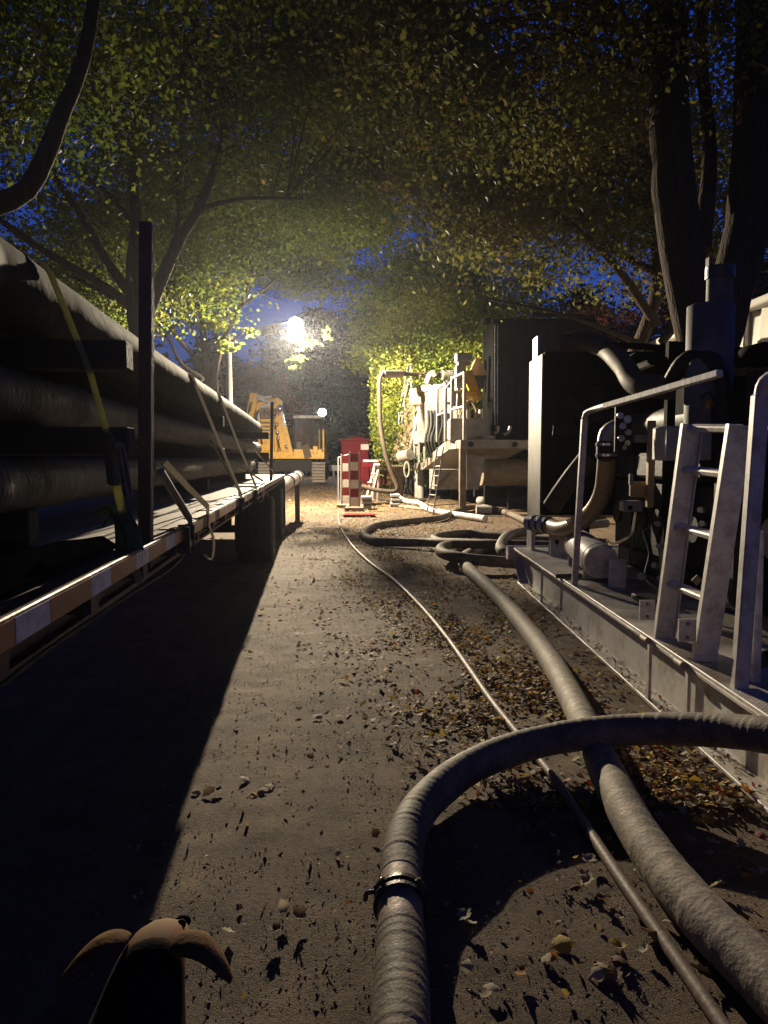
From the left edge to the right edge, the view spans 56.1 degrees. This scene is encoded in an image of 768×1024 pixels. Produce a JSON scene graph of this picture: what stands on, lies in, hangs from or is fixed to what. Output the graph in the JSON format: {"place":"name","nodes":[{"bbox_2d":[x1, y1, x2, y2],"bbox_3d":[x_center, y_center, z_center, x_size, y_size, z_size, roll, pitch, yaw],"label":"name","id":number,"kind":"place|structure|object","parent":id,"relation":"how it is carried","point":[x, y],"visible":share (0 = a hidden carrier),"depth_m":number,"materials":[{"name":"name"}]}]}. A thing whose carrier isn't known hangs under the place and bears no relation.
{"place":"outdoors","nodes":[
{"label":"outdoors","id":0,"kind":"place"},
{"bbox_2d":[0,468,767,1023],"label":"ground","id":1,"kind":"structure","parent":0,"point":[90,716],"depth_m":3.26,"materials":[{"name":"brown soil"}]},
{"bbox_2d":[6,236,176,359],"bbox_3d":[-15.078,-6.202,32.911,10.386,11.968,10.536,-4,5,-41],"label":"background tree","id":2,"kind":"object","parent":1,"relation":"on","point":[165,354],"depth_m":32.84,"materials":[{"name":"green plant"}]},
{"bbox_2d":[0,221,285,689],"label":"flatbed trailer","id":3,"kind":"object","parent":1,"relation":"on","point":[39,621],"visible":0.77,"depth_m":2.65,"materials":[{"name":"grey metal"}]},
{"bbox_2d":[0,509,38,545],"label":"timber","id":4,"kind":"object","parent":3,"relation":"on","point":[21,527],"visible":0.95,"depth_m":2.47,"materials":[{"name":"brown wood"}]},
{"bbox_2d":[0,456,255,513],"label":"steel pipe","id":5,"kind":"object","parent":4,"relation":"on","point":[31,482],"visible":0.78,"depth_m":2.75,"materials":[{"name":"grey metal"}]},
{"bbox_2d":[0,448,224,457],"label":"timber","id":6,"kind":"object","parent":5,"relation":"on","point":[185,452],"visible":0.38,"depth_m":6.67,"materials":[{"name":"brown wood"}]},
{"bbox_2d":[135,442,179,447],"bbox_3d":[-1.982,-0.623,5.752,0.209,0.216,13.960,0,4,-6],"label":"steel pipe","id":7,"kind":"object","parent":6,"relation":"on","point":[155,446],"visible":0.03,"depth_m":6.44,"materials":[{"name":"grey metal"}]},
{"bbox_2d":[0,338,132,371],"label":"timber","id":8,"kind":"object","parent":7,"relation":"on","point":[61,355],"visible":1,"depth_m":2.44,"materials":[{"name":"brown wood"}]},
{"bbox_2d":[0,330,241,431],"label":"steel pipe","id":9,"kind":"object","parent":8,"relation":"on","point":[107,384],"visible":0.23,"depth_m":4.35,"materials":[{"name":"grey metal"}]},
{"bbox_2d":[224,432,268,438],"bbox_3d":[-2.840,-1.108,10.418,2.320,0.098,0.100,0,4,-6],"label":"timber","id":10,"kind":"object","parent":7,"relation":"on","point":[252,435],"visible":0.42,"depth_m":10.46,"materials":[{"name":"brown wood"}]},
{"bbox_2d":[0,237,262,431],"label":"steel pipe","id":11,"kind":"object","parent":10,"relation":"on","point":[30,307],"visible":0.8,"depth_m":2.62,"materials":[{"name":"grey metal"}]},
{"bbox_2d":[0,536,114,599],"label":"plastic film","id":12,"kind":"object","parent":3,"relation":"on","point":[22,567],"visible":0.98,"depth_m":2.04,"materials":[{"name":"black plastic"}]},
{"bbox_2d":[17,249,142,583],"bbox_3d":[-1.507,-0.305,2.362,1.372,1.105,0.107,0,4,-4],"label":"ratchet strap","id":13,"kind":"object","parent":3,"relation":"attached to","point":[116,462],"visible":0.91,"depth_m":2.40,"materials":[{"name":"yellow polyester webbing"},{"name":"steel"}]},
{"bbox_2d":[93,506,143,551],"bbox_3d":[-0.914,0.067,2.465,0.171,0.176,0.083,2,5,30],"label":"webbing tail","id":14,"kind":"object","parent":3,"relation":"on","point":[128,536],"visible":0.87,"depth_m":2.43},
{"bbox_2d":[133,478,208,492],"bbox_3d":[-2.633,-0.243,6.672,1.980,0.127,0.100,0,4,-6],"label":"timber","id":15,"kind":"object","parent":3,"relation":"on","point":[200,485],"visible":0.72,"depth_m":6.71,"materials":[{"name":"brown wood"}]},
{"bbox_2d":[0,455,239,459],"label":"steel pipe","id":16,"kind":"object","parent":15,"relation":"on","point":[3,456],"visible":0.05,"depth_m":3.34,"materials":[{"name":"grey metal"}]},
{"bbox_2d":[217,452,268,458],"bbox_3d":[-2.840,-0.816,10.439,2.320,0.093,0.100,0,4,-6],"label":"timber","id":17,"kind":"object","parent":16,"relation":"on","point":[238,455],"visible":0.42,"depth_m":10.47,"materials":[{"name":"brown wood"}]},
{"bbox_2d":[0,365,261,452],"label":"steel pipe","id":18,"kind":"object","parent":17,"relation":"on","point":[28,400],"visible":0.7,"depth_m":2.80,"materials":[{"name":"grey metal"}]},
{"bbox_2d":[167,416,223,426],"bbox_3d":[-2.559,-0.837,6.637,2.130,0.098,0.100,0,4,-6],"label":"timber","id":19,"kind":"object","parent":18,"relation":"on","point":[217,421],"visible":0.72,"depth_m":6.67,"materials":[{"name":"brown wood"}]},
{"bbox_2d":[23,371,223,431],"bbox_3d":[-2.035,-0.916,5.273,0.280,0.280,13.460,0,4,-6],"label":"steel pipe","id":20,"kind":"object","parent":19,"relation":"on","point":[89,390],"visible":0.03,"depth_m":4.84,"materials":[{"name":"grey metal"}]},
{"bbox_2d":[157,468,192,523],"bbox_3d":[-0.926,-0.007,3.185,0.059,0.378,0.470,0,4,0],"label":"winch bar","id":21,"kind":"object","parent":3,"relation":"attached to","point":[172,490],"visible":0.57,"depth_m":3.13,"materials":[{"name":"grey metal"}]},
{"bbox_2d":[163,460,209,522],"bbox_3d":[-0.998,-0.091,3.683,0.020,0.349,0.671,0,4,3],"label":"strap","id":22,"kind":"object","parent":3,"relation":"attached to","point":[176,474],"visible":0.93,"depth_m":3.65,"materials":[{"name":"beige fabric"}]},
{"bbox_2d":[204,525,214,559],"bbox_3d":[-0.964,0.168,3.972,0.063,0.198,0.020,0,4,0],"label":"strap tail","id":23,"kind":"object","parent":3,"relation":"hanging from","point":[213,541],"visible":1,"depth_m":3.97},
{"bbox_2d":[180,367,241,497],"bbox_3d":[-1.685,-0.534,5.287,1.468,1.044,0.449,-2,5,-29],"label":"strap","id":24,"kind":"object","parent":3,"relation":"attached to","point":[214,430],"visible":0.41,"depth_m":5.50,"materials":[{"name":"grey fabric"}]},
{"bbox_2d":[210,440,239,496],"bbox_3d":[-1.390,-0.372,6.287,0.029,0.542,0.724,-3,5,-32],"label":"strap","id":25,"kind":"object","parent":3,"relation":"attached to","point":[220,457],"visible":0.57,"depth_m":6.30,"materials":[{"name":"grey fabric"}]},
{"bbox_2d":[208,472,245,480],"bbox_3d":[-3.010,-0.513,10.443,1.980,0.127,0.100,0,4,-6],"label":"timber","id":26,"kind":"object","parent":3,"relation":"on","point":[240,476],"visible":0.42,"depth_m":10.47,"materials":[{"name":"brown wood"}]},
{"bbox_2d":[211,388,256,489],"bbox_3d":[-1.835,-0.647,6.828,1.474,1.040,0.452,-2,5,-30],"label":"strap","id":27,"kind":"object","parent":3,"relation":"attached to","point":[235,437],"visible":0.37,"depth_m":7.06,"materials":[{"name":"grey fabric"}]},
{"bbox_2d":[239,465,263,484],"bbox_3d":[-1.604,-0.429,8.746,0.026,0.292,0.401,3,5,37],"label":"strap","id":28,"kind":"object","parent":3,"relation":"attached to","point":[257,477],"visible":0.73,"depth_m":8.77,"materials":[{"name":"grey fabric"}]},
{"bbox_2d":[248,443,273,477],"bbox_3d":[-1.745,-0.734,10.277,0.010,0.510,0.673,2,4,23],"label":"strap","id":29,"kind":"object","parent":3,"relation":"attached to","point":[264,461],"visible":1,"depth_m":10.31,"materials":[{"name":"grey fabric"}]},
{"bbox_2d":[59,914,232,1023],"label":"dog","id":30,"kind":"object","parent":1,"relation":"on","point":[145,983],"visible":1,"depth_m":1.48},
{"bbox_2d":[18,117,423,391],"bbox_3d":[-5.387,-6.344,23.786,12.926,12.464,10.430,-1,4,-15],"label":"linden tree","id":31,"kind":"object","parent":1,"relation":"on","point":[298,269],"visible":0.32,"depth_m":22.98,"materials":[{"name":"green plant"}]},
{"bbox_2d":[177,332,279,464],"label":"background tree","id":32,"kind":"object","parent":1,"relation":"on","point":[222,365],"visible":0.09,"depth_m":75.03,"materials":[{"name":"green plant"}]},
{"bbox_2d":[0,0,509,447],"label":"linden tree","id":33,"kind":"object","parent":1,"relation":"on","point":[302,190],"visible":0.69,"depth_m":14.47,"materials":[{"name":"green plant"}]},
{"bbox_2d":[198,326,260,356],"bbox_3d":[-4.248,-4.674,19.704,1.782,0.790,0.722,0,4,0],"label":"leaf spray","id":34,"kind":"object","parent":33,"relation":"attached to","point":[232,348],"visible":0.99,"depth_m":19.64,"materials":[{"name":"green plant"}]},
{"bbox_2d":[226,317,302,403],"bbox_3d":[-3.978,-3.264,23.971,2.648,6.288,0.466,1,4,7],"label":"street lamp","id":35,"kind":"object","parent":1,"relation":"on","point":[295,324],"visible":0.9,"depth_m":23.90,"materials":[{"name":"metal"}]},
{"bbox_2d":[0,0,532,235],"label":"linden tree","id":36,"kind":"object","parent":1,"relation":"on","point":[26,189],"visible":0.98,"depth_m":8.39,"materials":[{"name":"green plant"}]},
{"bbox_2d":[218,358,317,474],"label":"maple tree","id":37,"kind":"object","parent":1,"relation":"on","point":[246,383],"visible":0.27,"depth_m":56.22,"materials":[{"name":"green plant"}]},
{"bbox_2d":[247,321,300,473],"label":"background tree","id":38,"kind":"object","parent":1,"relation":"on","point":[277,347],"visible":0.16,"depth_m":81.89,"materials":[{"name":"green plant"}]},
{"bbox_2d":[247,393,329,481],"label":"excavator","id":39,"kind":"object","parent":1,"relation":"on","point":[301,455],"visible":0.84,"depth_m":49.85,"materials":[{"name":"metal"}]},
{"bbox_2d":[284,470,303,528],"bbox_3d":[-2.340,-0.330,17.699,0.378,1.331,3.766,0,4,0],"label":"banded pipe","id":40,"kind":"object","parent":1,"relation":"on","point":[294,478],"visible":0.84,"depth_m":18.70,"materials":[{"name":"grey metal"}]},
{"bbox_2d":[298,409,325,427],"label":"street lamp","id":41,"kind":"object","parent":1,"relation":"on","point":[322,412],"visible":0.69,"depth_m":65.29,"materials":[{"name":"glass"}]},
{"bbox_2d":[274,305,362,473],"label":"background tree","id":42,"kind":"object","parent":1,"relation":"on","point":[307,316],"visible":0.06,"depth_m":79.91,"materials":[{"name":"green plant"}]},
{"bbox_2d":[281,305,372,475],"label":"background tree","id":43,"kind":"object","parent":1,"relation":"on","point":[318,384],"visible":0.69,"depth_m":71.95,"materials":[{"name":"green plant"}]},
{"bbox_2d":[336,454,348,507],"bbox_3d":[-1.297,-1.048,24.387,0.588,1.798,0.920,0,4,0],"label":"barricade","id":44,"kind":"object","parent":1,"relation":"on","point":[344,491],"visible":0.78,"depth_m":24.35,"materials":[{"name":"white metal"}]},
{"bbox_2d":[338,454,348,502],"bbox_3d":[-1.522,-1.252,26.980,0.420,1.845,0.040,0,4,0],"label":"frame panel","id":45,"kind":"object","parent":1,"relation":"on","point":[340,478],"visible":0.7,"depth_m":26.96,"materials":[{"name":"white metal"}]},
{"bbox_2d":[328,465,376,478],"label":"guard rail","id":46,"kind":"object","parent":1,"relation":"on","point":[333,468],"visible":0.07,"depth_m":61.84,"materials":[{"name":"white metal"}]},
{"bbox_2d":[333,305,372,430],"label":"background tree","id":47,"kind":"object","parent":1,"relation":"on","point":[363,417],"visible":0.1,"depth_m":86.68,"materials":[{"name":"green plant"}]},
{"bbox_2d":[344,452,363,510],"bbox_3d":[-0.938,-0.980,22.989,0.610,1.862,0.920,0,4,0],"label":"barricade","id":48,"kind":"object","parent":1,"relation":"on","point":[354,504],"visible":1,"depth_m":22.95,"materials":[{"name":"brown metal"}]},
{"bbox_2d":[339,437,370,480],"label":"red container","id":49,"kind":"object","parent":1,"relation":"on","point":[356,445],"visible":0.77,"depth_m":45.81,"materials":[{"name":"metal"}]},
{"bbox_2d":[343,513,374,516],"bbox_3d":[-0.703,0.093,20.547,0.900,0.070,0.500,0,4,0],"label":"base plate","id":50,"kind":"object","parent":1,"relation":"on","point":[359,514],"visible":0.98,"depth_m":20.30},
{"bbox_2d":[361,496,372,509],"bbox_3d":[-0.565,-0.309,23.678,0.370,0.435,0.700,0,4,0],"label":"block stack","id":51,"kind":"object","parent":1,"relation":"on","point":[367,501],"visible":0.9,"depth_m":23.34,"materials":[{"name":"grey concrete"}]},
{"bbox_2d":[360,460,379,490],"bbox_3d":[-0.698,-1.935,37.959,1.178,1.640,0.600,0,4,0],"label":"barrier fence","id":52,"kind":"object","parent":1,"relation":"on","point":[367,464],"visible":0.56,"depth_m":37.91,"materials":[{"name":"red paint"}]},
{"bbox_2d":[366,463,379,502],"bbox_3d":[-0.442,-1.053,26.592,0.583,1.488,0.848,0,4,0],"label":"sawhorse","id":53,"kind":"object","parent":1,"relation":"on","point":[373,473],"visible":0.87,"depth_m":26.40,"materials":[{"name":"white wood"}]},
{"bbox_2d":[203,486,557,541],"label":"distant leaves","id":54,"kind":"object","parent":1,"relation":"on","point":[333,530],"visible":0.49,"depth_m":20.17,"materials":[{"name":"brown plant"}]},
{"bbox_2d":[373,496,389,501],"bbox_3d":[-0.203,-0.544,29.305,0.120,0.070,2.999,-1,4,-14],"label":"plank","id":55,"kind":"object","parent":1,"relation":"on","point":[382,499],"visible":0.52,"depth_m":28.70,"materials":[{"name":"wood"}]},
{"bbox_2d":[337,280,428,473],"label":"background tree","id":56,"kind":"object","parent":1,"relation":"on","point":[366,431],"visible":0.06,"depth_m":81.55,"materials":[{"name":"green plant"}]},
{"bbox_2d":[380,459,395,483],"bbox_3d":[0.168,-2.100,39.952,1.266,1.684,0.600,0,4,0],"label":"barrier fence","id":57,"kind":"object","parent":1,"relation":"on","point":[383,482],"visible":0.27,"depth_m":39.93,"materials":[{"name":"red paint"}]},
{"bbox_2d":[320,273,466,493],"bbox_3d":[1.194,-6.360,33.893,8.347,11.054,7.405,0,4,0],"label":"linden tree","id":58,"kind":"object","parent":1,"relation":"on","point":[364,366],"visible":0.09,"depth_m":33.12,"materials":[{"name":"green plant"}]},
{"bbox_2d":[20,517,767,1002],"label":"scattered leaves","id":59,"kind":"object","parent":1,"relation":"on","point":[564,991],"visible":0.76,"depth_m":2.99,"materials":[{"name":"brown plant"}]},
{"bbox_2d":[390,493,400,506],"bbox_3d":[0.396,-0.419,25.216,0.370,0.435,0.700,0,4,0],"label":"block stack","id":60,"kind":"object","parent":1,"relation":"on","point":[395,500],"visible":0.94,"depth_m":24.88,"materials":[{"name":"grey concrete"}]},
{"bbox_2d":[372,500,425,504],"bbox_3d":[0.483,-0.354,26.654,0.160,0.070,3.242,4,6,42],"label":"plank","id":61,"kind":"object","parent":1,"relation":"on","point":[380,503],"visible":0.38,"depth_m":26.02,"materials":[{"name":"wood"}]},
{"bbox_2d":[399,505,422,509],"bbox_3d":[0.928,-0.152,23.836,0.140,0.070,1.711,-2,5,-26],"label":"plank","id":62,"kind":"object","parent":1,"relation":"on","point":[413,507],"visible":0.74,"depth_m":23.75,"materials":[{"name":"beige wood"}]},
{"bbox_2d":[356,365,481,488],"bbox_3d":[2.755,-4.696,40.732,9.230,8.808,7.374,-1,4,-18],"label":"understory tree","id":63,"kind":"object","parent":1,"relation":"on","point":[393,463],"visible":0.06,"depth_m":39.91,"materials":[{"name":"green plant"}]},
{"bbox_2d":[399,495,487,521],"bbox_3d":[1.207,-0.345,25.834,0.851,0.182,14.893,-1,4,-8],"label":"pale hose","id":64,"kind":"object","parent":1,"relation":"on","point":[470,516],"visible":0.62,"depth_m":20.23,"materials":[{"name":"white paint"}]},
{"bbox_2d":[359,504,548,549],"bbox_3d":[1.554,0.199,17.177,4.139,0.340,12.702,0,4,0],"label":"loop hose","id":65,"kind":"object","parent":1,"relation":"on","point":[365,536],"visible":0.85,"depth_m":13.32,"materials":[{"name":"rubber"}]},
{"bbox_2d":[495,519,609,555],"bbox_3d":[2.697,0.423,12.292,1.070,0.358,4.276,3,5,34],"label":"loop hose","id":66,"kind":"object","parent":65,"relation":"on","point":[502,542],"visible":0.5,"depth_m":12.26,"materials":[{"name":"rubber"}]},
{"bbox_2d":[321,220,604,498],"bbox_3d":[3.409,-6.665,29.879,11.956,12.251,12.040,0,4,0],"label":"linden tree","id":67,"kind":"object","parent":1,"relation":"on","point":[430,317],"visible":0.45,"depth_m":27.32,"materials":[{"name":"green plant"}]},
{"bbox_2d":[195,523,757,811],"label":"leaf litter","id":68,"kind":"object","parent":1,"relation":"on","point":[652,796],"visible":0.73,"depth_m":4.65,"materials":[{"name":"brown plant"}]},
{"bbox_2d":[435,540,522,568],"bbox_3d":[1.925,0.633,11.440,2.272,0.273,3.352,0,4,0],"label":"loop hose","id":69,"kind":"object","parent":1,"relation":"on","point":[443,550],"visible":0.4,"depth_m":10.29,"materials":[{"name":"rubber"}]},
{"bbox_2d":[388,312,595,514],"bbox_3d":[3.451,-3.495,28.254,5.933,6.188,14.552,-1,4,-7],"label":"mud rig","id":70,"kind":"object","parent":1,"relation":"on","point":[482,445],"visible":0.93,"depth_m":22.46,"materials":[{"name":"white paint"}]},
{"bbox_2d":[361,370,454,493],"bbox_3d":[1.116,-2.967,25.995,4.138,4.484,1.566,-4,6,-45],"label":"gooseneck hose","id":71,"kind":"object","parent":70,"relation":"attached to","point":[392,374],"visible":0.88,"depth_m":25.18,"materials":[{"name":"rubber"}]},
{"bbox_2d":[447,420,449,438],"bbox_3d":[2.014,-2.561,22.474,0.020,0.550,0.750,0,4,0],"label":"chest door","id":72,"kind":"structure","parent":70,"relation":"in","point":[448,423],"depth_m":22.39,"materials":[{"name":"metal"}]},
{"bbox_2d":[459,314,527,458],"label":"background tree","id":73,"kind":"object","parent":1,"relation":"on","point":[519,452],"depth_m":72.51,"materials":[{"name":"green plant"}]},
{"bbox_2d":[261,0,767,450],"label":"linden tree","id":74,"kind":"object","parent":1,"relation":"on","point":[662,47],"visible":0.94,"depth_m":9.42,"materials":[{"name":"green plant"}]},
{"bbox_2d":[285,304,355,369],"bbox_3d":[-1.949,-5.354,22.094,2.197,1.969,0.871,2,5,27],"label":"leaf spray","id":75,"kind":"object","parent":74,"relation":"attached to","point":[302,343],"visible":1,"depth_m":22.20,"materials":[{"name":"green plant"}]},
{"bbox_2d":[267,0,767,519],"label":"linden tree","id":76,"kind":"object","parent":1,"relation":"on","point":[625,212],"visible":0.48,"depth_m":15.31,"materials":[{"name":"green plant"}]},
{"bbox_2d":[430,529,607,548],"bbox_3d":[2.249,0.547,13.436,3.184,0.172,1.993,3,5,40],"label":"loop hose","id":77,"kind":"object","parent":1,"relation":"on","point":[471,533],"visible":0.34,"depth_m":14.57,"materials":[{"name":"rubber"}]},
{"bbox_2d":[337,487,730,1023],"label":"thin hose","id":78,"kind":"object","parent":1,"relation":"on","point":[704,999],"visible":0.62,"depth_m":2.74,"materials":[{"name":"rubber"}]},
{"bbox_2d":[363,712,767,1023],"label":"suction hose","id":79,"kind":"object","parent":1,"relation":"on","point":[399,890],"visible":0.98,"depth_m":3.12,"materials":[{"name":"rubber"}]},
{"bbox_2d":[507,283,630,458],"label":"background tree","id":80,"kind":"object","parent":1,"relation":"on","point":[577,297],"visible":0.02,"depth_m":57.68,"materials":[{"name":"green plant"}]},
{"bbox_2d":[458,536,767,1023],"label":"discharge hose","id":81,"kind":"object","parent":1,"relation":"on","point":[726,940],"visible":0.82,"depth_m":2.66,"materials":[{"name":"rubber"}]},
{"bbox_2d":[506,257,767,813],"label":"pump skid","id":82,"kind":"object","parent":1,"relation":"on","point":[666,598],"visible":1,"depth_m":5.61,"materials":[{"name":"white paint"}]},
{"bbox_2d":[522,581,767,799],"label":"flange debris","id":83,"kind":"object","parent":82,"relation":"on","point":[720,758],"visible":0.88,"depth_m":5.25,"materials":[{"name":"brown plant"}]},
{"bbox_2d":[564,250,767,351],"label":"red maple","id":84,"kind":"object","parent":1,"relation":"on","point":[629,319],"visible":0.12,"depth_m":23.90,"materials":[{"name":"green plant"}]},
{"bbox_2d":[615,224,767,351],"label":"background tree","id":85,"kind":"object","parent":1,"relation":"on","point":[763,268],"visible":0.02,"depth_m":31.32,"materials":[{"name":"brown plant"}]},
{"bbox_2d":[649,293,767,346],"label":"tent","id":86,"kind":"object","parent":1,"relation":"on","point":[756,330],"visible":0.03,"depth_m":15.57,"materials":[{"name":"white fabric"}]},
{"bbox_2d":[652,243,767,338],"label":"background tree","id":87,"kind":"object","parent":1,"relation":"on","point":[764,274],"depth_m":41.81,"materials":[{"name":"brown plant"}]},
{"bbox_2d":[0,0,767,467],"label":"sky","id":88,"kind":"structure","parent":0,"point":[288,310],"materials":[{"name":"blue"}]},
{"bbox_3d":[-1.939,-0.308,5.356,1.476,0.215,12.954,0,4,0],"label":"steel pipe","id":89,"kind":"object","parent":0,"visible":0},
{"bbox_2d":[0,426,134,453],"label":"timber","id":90,"kind":"object","parent":89,"relation":"on","point":[50,440],"visible":1,"depth_m":2.46,"materials":[{"name":"brown wood"}]},
{"bbox_2d":[0,424,234,451],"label":"steel pipe","id":91,"kind":"object","parent":90,"relation":"on","point":[170,445],"visible":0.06,"depth_m":6.03,"materials":[{"name":"grey metal"}]}
]}

